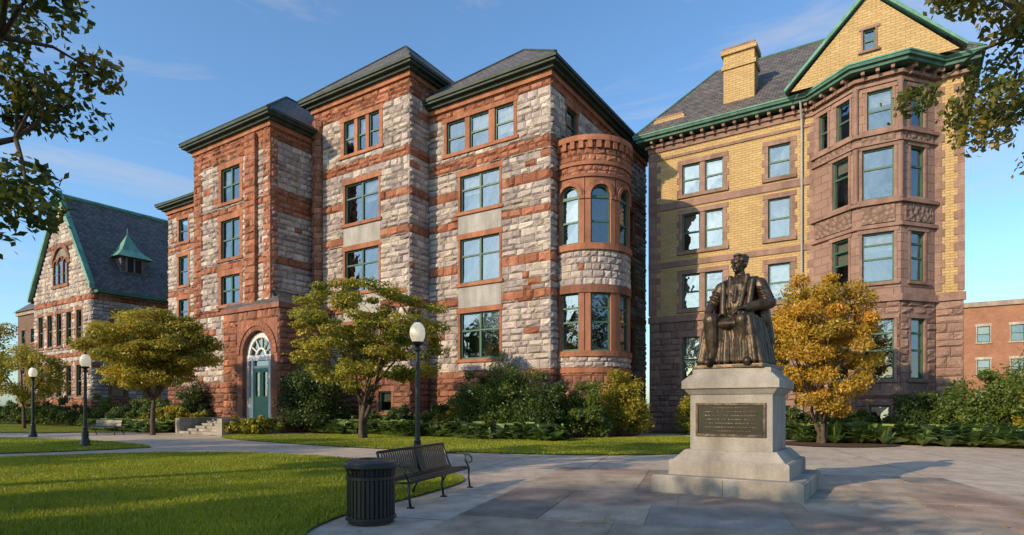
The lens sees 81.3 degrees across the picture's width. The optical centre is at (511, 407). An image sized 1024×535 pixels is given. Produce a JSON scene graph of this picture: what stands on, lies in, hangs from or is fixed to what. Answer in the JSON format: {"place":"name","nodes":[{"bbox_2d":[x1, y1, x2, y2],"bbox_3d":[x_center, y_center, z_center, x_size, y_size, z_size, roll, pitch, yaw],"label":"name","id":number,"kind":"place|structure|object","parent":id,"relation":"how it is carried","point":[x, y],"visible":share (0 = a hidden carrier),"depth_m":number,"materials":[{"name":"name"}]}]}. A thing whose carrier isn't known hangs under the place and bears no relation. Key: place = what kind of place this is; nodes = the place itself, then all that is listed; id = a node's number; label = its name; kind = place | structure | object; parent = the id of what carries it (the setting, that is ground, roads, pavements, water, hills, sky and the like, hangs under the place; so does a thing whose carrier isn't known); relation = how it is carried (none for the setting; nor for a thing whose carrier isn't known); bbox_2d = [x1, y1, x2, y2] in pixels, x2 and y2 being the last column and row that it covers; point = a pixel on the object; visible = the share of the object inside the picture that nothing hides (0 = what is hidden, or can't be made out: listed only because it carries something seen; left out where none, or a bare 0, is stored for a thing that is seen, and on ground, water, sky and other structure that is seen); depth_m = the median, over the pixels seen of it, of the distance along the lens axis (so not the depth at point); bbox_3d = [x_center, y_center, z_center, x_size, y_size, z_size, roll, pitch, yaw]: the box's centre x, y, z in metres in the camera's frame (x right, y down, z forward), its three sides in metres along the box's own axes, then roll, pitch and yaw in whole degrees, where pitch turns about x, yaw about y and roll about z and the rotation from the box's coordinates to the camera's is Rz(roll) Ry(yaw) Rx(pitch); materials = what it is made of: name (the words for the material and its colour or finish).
{"place":"outdoors","nodes":[
{"label":"outdoors","id":0,"kind":"place"},
{"bbox_2d":[14,303,42,407],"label":"slate roofed brick hall","id":1,"kind":"structure","parent":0,"point":[25,316],"depth_m":88.14,"materials":[{"name":"brown brick"}]},
{"bbox_2d":[0,424,139,432],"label":"lawn","id":2,"kind":"structure","parent":0,"point":[16,428],"depth_m":41.95,"materials":[{"name":"plant"}]},
{"bbox_2d":[0,322,18,382],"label":"roadside tree","id":3,"kind":"object","parent":2,"relation":"on","point":[3,328],"visible":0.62,"depth_m":49.74,"materials":[{"name":"green plant"}]},
{"bbox_2d":[0,400,39,423],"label":"shrub","id":4,"kind":"object","parent":2,"relation":"on","point":[8,417],"visible":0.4,"depth_m":55.12,"materials":[{"name":"green plant"}]},
{"bbox_2d":[10,402,60,424],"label":"shrub","id":5,"kind":"object","parent":2,"relation":"on","point":[37,409],"visible":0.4,"depth_m":51.89,"materials":[{"name":"green plant"}]},
{"bbox_2d":[0,342,71,428],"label":"roadside tree","id":6,"kind":"object","parent":2,"relation":"on","point":[23,396],"visible":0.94,"depth_m":43.95,"materials":[{"name":"green plant"}]},
{"bbox_2d":[37,395,93,425],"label":"shrub","id":7,"kind":"object","parent":2,"relation":"on","point":[68,415],"visible":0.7,"depth_m":49.21,"materials":[{"name":"green plant"}]},
{"bbox_2d":[75,393,118,425],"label":"shrub","id":8,"kind":"object","parent":2,"relation":"on","point":[101,409],"visible":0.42,"depth_m":47.39,"materials":[{"name":"green plant"}]},
{"bbox_2d":[81,418,174,432],"bbox_3d":[-25.303,1.158,39.559,10.022,0.824,2.963,0,0,34],"label":"hosta border","id":9,"kind":"object","parent":2,"relation":"on","point":[143,425],"visible":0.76,"depth_m":37.49,"materials":[{"name":"green plant"}]},
{"bbox_2d":[0,437,150,452],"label":"side lawn","id":10,"kind":"structure","parent":0,"point":[64,448],"depth_m":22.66,"materials":[{"name":"plant"}]},
{"bbox_2d":[79,352,90,446],"bbox_3d":[-17.100,-0.320,23.900,0.400,3.840,0.400,0,0,0],"label":"street lamp","id":11,"kind":"object","parent":10,"relation":"on","point":[85,360],"visible":0.94,"depth_m":23.84,"materials":[{"name":"black metal"}]},
{"bbox_2d":[27,190,187,423],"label":"gabled stone hall","id":12,"kind":"structure","parent":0,"point":[99,261],"depth_m":58.60,"materials":[{"name":"beige stone"}]},
{"bbox_2d":[0,451,464,534],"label":"front lawn","id":13,"kind":"structure","parent":0,"point":[192,511],"depth_m":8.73,"materials":[{"name":"plant"}]},
{"bbox_2d":[0,0,126,259],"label":"oak tree","id":14,"kind":"object","parent":13,"relation":"on","point":[24,192],"visible":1,"depth_m":11.27,"materials":[{"name":"green plant"}]},
{"bbox_2d":[410,318,424,468],"bbox_3d":[-2.360,-0.320,14.900,0.400,3.840,0.400,0,0,0],"label":"street lamp","id":15,"kind":"object","parent":13,"relation":"on","point":[417,332],"visible":0.78,"depth_m":14.84,"materials":[{"name":"black metal"}]},
{"bbox_2d":[221,433,689,454],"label":"lawn","id":16,"kind":"structure","parent":0,"point":[512,449],"depth_m":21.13,"materials":[{"name":"plant"}]},
{"bbox_2d":[233,415,284,434],"bbox_3d":[-14.319,1.025,34.013,2.464,1.201,2.185,0,0,13],"label":"shrub","id":17,"kind":"object","parent":16,"relation":"on","point":[261,424],"visible":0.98,"depth_m":33.64,"materials":[{"name":"green plant"}]},
{"bbox_2d":[281,274,453,438],"bbox_3d":[-7.055,-2.307,29.742,8.403,7.926,7.434,0,0,0],"label":"golden maple tree","id":18,"kind":"object","parent":16,"relation":"on","point":[392,340],"visible":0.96,"depth_m":28.74,"materials":[{"name":"green plant"}]},
{"bbox_2d":[310,431,643,438],"bbox_3d":[-2.448,1.566,36.823,20.032,0.001,12.120,0,0,30],"label":"planting bed","id":19,"kind":"object","parent":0,"point":[572,436],"visible":0.18,"depth_m":31.85,"materials":[{"name":"brown soil"}]},
{"bbox_2d":[272,348,357,432],"bbox_3d":[-11.955,-1.101,37.049,5.067,5.487,4.849,0,0,0],"label":"rhododendron bush","id":20,"kind":"object","parent":19,"relation":"on","point":[312,399],"visible":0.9,"depth_m":35.94,"materials":[{"name":"green plant"}]},
{"bbox_2d":[351,410,386,420],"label":"shrub","id":21,"kind":"object","parent":19,"relation":"on","point":[373,416],"visible":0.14,"depth_m":35.38,"materials":[{"name":"green plant"}]},
{"bbox_2d":[381,403,414,421],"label":"shrub","id":22,"kind":"object","parent":19,"relation":"on","point":[396,413],"visible":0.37,"depth_m":35.12,"materials":[{"name":"green plant"}]},
{"bbox_2d":[420,403,456,422],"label":"shrub","id":23,"kind":"object","parent":19,"relation":"on","point":[427,416],"visible":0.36,"depth_m":34.32,"materials":[{"name":"green plant"}]},
{"bbox_2d":[307,419,571,440],"bbox_3d":[-4.664,1.115,32.074,17.976,0.911,3.910,0,0,32],"label":"hosta border","id":24,"kind":"object","parent":19,"relation":"on","point":[513,430],"visible":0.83,"depth_m":30.20,"materials":[{"name":"green plant"}]},
{"bbox_2d":[428,410,455,421],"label":"shrub","id":25,"kind":"object","parent":19,"relation":"on","point":[440,417],"visible":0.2,"depth_m":32.68,"materials":[{"name":"green plant"}]},
{"bbox_2d":[445,369,497,422],"bbox_3d":[-2.085,-0.196,32.805,3.706,3.760,3.361,0,0,0],"label":"shrub","id":26,"kind":"object","parent":19,"relation":"on","point":[467,402],"visible":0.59,"depth_m":32.11,"materials":[{"name":"green plant"}]},
{"bbox_2d":[471,347,535,423],"bbox_3d":[-0.375,-0.719,31.641,3.570,4.940,3.395,0,0,0],"label":"shrub","id":27,"kind":"object","parent":19,"relation":"on","point":[506,390],"visible":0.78,"depth_m":31.00,"materials":[{"name":"green plant"}]},
{"bbox_2d":[511,366,571,424],"bbox_3d":[1.448,-0.248,30.460,3.209,3.816,3.134,0,0,0],"label":"shrub","id":28,"kind":"object","parent":19,"relation":"on","point":[538,408],"visible":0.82,"depth_m":29.90,"materials":[{"name":"green plant"}]},
{"bbox_2d":[559,377,614,437],"bbox_3d":[3.803,0.057,30.782,3.149,3.239,2.670,0,0,0],"label":"shrub","id":29,"kind":"object","parent":19,"relation":"on","point":[586,417],"visible":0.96,"depth_m":30.44,"materials":[{"name":"green plant"}]},
{"bbox_2d":[598,367,655,435],"bbox_3d":[6.079,-0.226,32.468,3.277,3.972,2.865,0,0,28],"label":"shrub","id":30,"kind":"object","parent":19,"relation":"on","point":[629,413],"visible":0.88,"depth_m":32.05,"materials":[{"name":"green plant"}]},
{"bbox_2d":[0,408,1009,433],"bbox_3d":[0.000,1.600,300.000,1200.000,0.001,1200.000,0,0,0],"label":"ground","id":31,"kind":"structure","parent":0,"point":[647,432],"depth_m":37.68,"materials":[{"name":"brown soil"}]},
{"bbox_2d":[0,400,30,422],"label":"shrub","id":32,"kind":"object","parent":31,"relation":"on","point":[7,403],"visible":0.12,"depth_m":59.30,"materials":[{"name":"green plant"}]},
{"bbox_2d":[154,45,648,435],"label":"stone university hall","id":33,"kind":"structure","parent":31,"relation":"on","point":[499,205],"depth_m":37.10,"materials":[{"name":"brown stone"}]},
{"bbox_2d":[254,368,267,417],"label":"entrance doors","id":34,"kind":"structure","parent":33,"relation":"in","point":[260,402],"depth_m":38.32,"materials":[{"name":"teal wood"}]},
{"bbox_2d":[621,205,623,349],"bbox_3d":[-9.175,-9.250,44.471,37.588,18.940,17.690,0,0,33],"label":"window glass","id":35,"kind":"structure","parent":33,"relation":"in","point":[622,205],"depth_m":35.51,"materials":[{"name":"blue glass"}]},
{"bbox_2d":[632,0,987,432],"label":"yellow brick hall","id":36,"kind":"structure","parent":31,"relation":"on","point":[779,168],"depth_m":32.57,"materials":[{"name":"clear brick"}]},
{"bbox_2d":[964,304,1023,419],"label":"brick walls","id":37,"kind":"structure","parent":31,"relation":"on","point":[1000,349],"depth_m":74.82,"materials":[{"name":"red brick"}]},
{"bbox_2d":[964,299,1023,393],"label":"sandstone trim","id":38,"kind":"structure","parent":37,"relation":"attached to","point":[994,303],"depth_m":74.81,"materials":[{"name":"beige stone"}]},
{"bbox_2d":[978,327,988,366],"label":"window blinds","id":39,"kind":"object","parent":38,"relation":"attached to","point":[983,330],"depth_m":75.57,"materials":[{"name":"white fabric"}]},
{"bbox_2d":[977,324,1023,392],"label":"window sashes","id":40,"kind":"object","parent":38,"relation":"attached to","point":[989,341],"depth_m":75.06,"materials":[{"name":"wood"}]},
{"bbox_2d":[978,325,1022,395],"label":"room interiors","id":41,"kind":"object","parent":37,"relation":"attached to","point":[1015,336],"visible":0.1,"depth_m":74.47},
{"bbox_2d":[0,432,1023,534],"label":"plaza pavement","id":42,"kind":"structure","parent":0,"point":[998,473],"depth_m":16.90,"materials":[{"name":"concrete"}]},
{"bbox_2d":[28,366,37,436],"bbox_3d":[-25.700,-0.320,32.000,0.400,3.840,0.400,0,0,0],"label":"street lamp","id":43,"kind":"object","parent":42,"relation":"on","point":[32,372],"visible":0.99,"depth_m":31.94,"materials":[{"name":"black metal"}]},
{"bbox_2d":[87,419,124,434],"bbox_3d":[-23.596,1.156,34.619,1.980,0.906,0.741,0,0,12],"label":"park bench","id":44,"kind":"object","parent":42,"relation":"on","point":[111,421],"visible":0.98,"depth_m":34.77,"materials":[{"name":"black metal"}]},
{"bbox_2d":[62,305,227,434],"bbox_3d":[-20.469,-2.052,34.330,8.042,7.405,6.940,0,0,0],"label":"golden maple tree","id":45,"kind":"object","parent":42,"relation":"on","point":[158,357],"visible":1,"depth_m":32.81,"materials":[{"name":"green plant"}]},
{"bbox_2d":[223,415,250,433],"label":"shrub","id":46,"kind":"object","parent":42,"relation":"on","point":[228,427],"visible":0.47,"depth_m":33.76,"materials":[{"name":"green plant"}]},
{"bbox_2d":[343,457,398,525],"bbox_3d":[-1.950,1.145,8.250,0.748,0.870,0.748,0,0,0],"label":"trash can","id":47,"kind":"object","parent":42,"relation":"on","point":[371,491],"visible":1,"depth_m":7.99,"materials":[{"name":"black metal"}]},
{"bbox_2d":[376,442,472,508],"bbox_3d":[-1.518,1.156,10.706,0.741,0.906,2.630,0,0,17],"label":"park bench","id":48,"kind":"object","parent":42,"relation":"on","point":[428,471],"visible":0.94,"depth_m":10.71,"materials":[{"name":"black metal"}]},
{"bbox_2d":[1,438,1023,534],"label":"fallen leaves","id":49,"kind":"object","parent":42,"relation":"on","point":[645,490],"visible":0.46,"depth_m":10.51,"materials":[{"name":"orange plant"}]},
{"bbox_2d":[787,438,1023,447],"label":"planting bed","id":50,"kind":"object","parent":42,"relation":"on","point":[951,445],"visible":0.08,"depth_m":23.72,"materials":[{"name":"brown soil"}]},
{"bbox_2d":[673,393,689,434],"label":"shrub","id":51,"kind":"object","parent":50,"relation":"on","point":[683,417],"visible":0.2,"depth_m":34.51,"materials":[{"name":"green plant"}]},
{"bbox_2d":[786,397,818,424],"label":"shrub","id":52,"kind":"object","parent":50,"relation":"on","point":[795,414],"visible":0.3,"depth_m":30.81,"materials":[{"name":"green plant"}]},
{"bbox_2d":[786,441,899,446],"bbox_3d":[13.695,1.560,25.600,5.022,0.001,4.346,0,0,0],"label":"tree mulch ring","id":53,"kind":"object","parent":50,"relation":"on","point":[840,444],"visible":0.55,"depth_m":24.93,"materials":[{"name":"brown soil"}]},
{"bbox_2d":[771,272,890,442],"bbox_3d":[13.314,-2.056,25.796,5.180,7.422,5.105,0,0,-28],"label":"orange maple tree","id":54,"kind":"object","parent":53,"relation":"on","point":[797,338],"visible":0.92,"depth_m":24.97,"materials":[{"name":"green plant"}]},
{"bbox_2d":[818,409,878,424],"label":"shrub","id":55,"kind":"object","parent":50,"relation":"on","point":[860,415],"visible":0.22,"depth_m":28.80,"materials":[{"name":"green plant"}]},
{"bbox_2d":[688,420,1023,447],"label":"hosta border","id":56,"kind":"object","parent":50,"relation":"on","point":[989,435],"visible":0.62,"depth_m":24.80,"materials":[{"name":"green plant"}]},
{"bbox_2d":[880,387,958,425],"bbox_3d":[19.026,0.456,27.386,4.121,2.690,3.401,0,0,0],"label":"shrub","id":57,"kind":"object","parent":50,"relation":"on","point":[909,411],"visible":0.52,"depth_m":27.11,"materials":[{"name":"green plant"}]},
{"bbox_2d":[929,368,1023,427],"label":"shrub","id":58,"kind":"object","parent":50,"relation":"on","point":[992,404],"visible":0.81,"depth_m":25.04,"materials":[{"name":"green plant"}]},
{"bbox_2d":[981,349,1023,419],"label":"shrub","id":59,"kind":"object","parent":50,"relation":"on","point":[1018,378],"visible":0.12,"depth_m":27.22,"materials":[{"name":"green plant"}]},
{"bbox_2d":[1003,379,1023,425],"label":"shrub","id":60,"kind":"object","parent":50,"relation":"on","point":[1017,421],"visible":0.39,"depth_m":24.44,"materials":[{"name":"green plant"}]},
{"bbox_2d":[880,0,1023,178],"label":"oak tree","id":61,"kind":"object","parent":42,"relation":"on","point":[993,114],"visible":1,"depth_m":13.66,"materials":[{"name":"green plant"}]},
{"bbox_2d":[0,0,1023,407],"label":"sky","id":62,"kind":"structure","parent":0,"point":[192,68],"materials":[{"name":"blue"}]},
{"bbox_2d":[415,467,1023,534],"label":"bluestone paving","id":63,"kind":"structure","parent":0,"point":[899,509],"depth_m":9.14,"materials":[{"name":"grey stone"}]},
{"bbox_2d":[651,367,820,503],"bbox_3d":[4.420,0.435,11.620,2.600,2.310,2.600,0,0,33],"label":"monument pedestal","id":64,"kind":"object","parent":63,"relation":"on","point":[738,448],"visible":1,"depth_m":10.87,"materials":[{"name":"stone"}]},
{"bbox_2d":[693,253,783,369],"bbox_3d":[4.369,-1.856,11.548,1.335,2.272,1.456,0,0,40],"label":"seated statue","id":65,"kind":"object","parent":64,"relation":"on","point":[738,331],"visible":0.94,"depth_m":11.24,"materials":[{"name":"brown metal"}]},
{"label":"planting bed","id":66,"kind":"object","parent":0,"visible":0},
{"bbox_2d":[105,402,135,418],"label":"shrub","id":67,"kind":"object","parent":66,"relation":"on","point":[118,412],"visible":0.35,"depth_m":44.13,"materials":[{"name":"green plant"}]},
{"bbox_2d":[124,397,173,419],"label":"shrub","id":68,"kind":"object","parent":66,"relation":"on","point":[132,414],"visible":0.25,"depth_m":43.36,"materials":[{"name":"green plant"}]},
{"bbox_2d":[140,398,174,417],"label":"shrub","id":69,"kind":"object","parent":66,"relation":"on","point":[165,402],"visible":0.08,"depth_m":41.06,"materials":[{"name":"green plant"}]},
{"bbox_2d":[137,404,190,420],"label":"shrub","id":70,"kind":"object","parent":66,"relation":"on","point":[160,413],"visible":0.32,"depth_m":38.89,"materials":[{"name":"green plant"}]},
{"bbox_2d":[166,407,207,430],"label":"shrub","id":71,"kind":"object","parent":66,"relation":"on","point":[178,414],"visible":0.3,"depth_m":38.62,"materials":[{"name":"green plant"}]},
{"bbox_2d":[174,380,213,417],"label":"shrub","id":72,"kind":"object","parent":66,"relation":"on","point":[194,398],"visible":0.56,"depth_m":41.25,"materials":[{"name":"green plant"}]}
]}

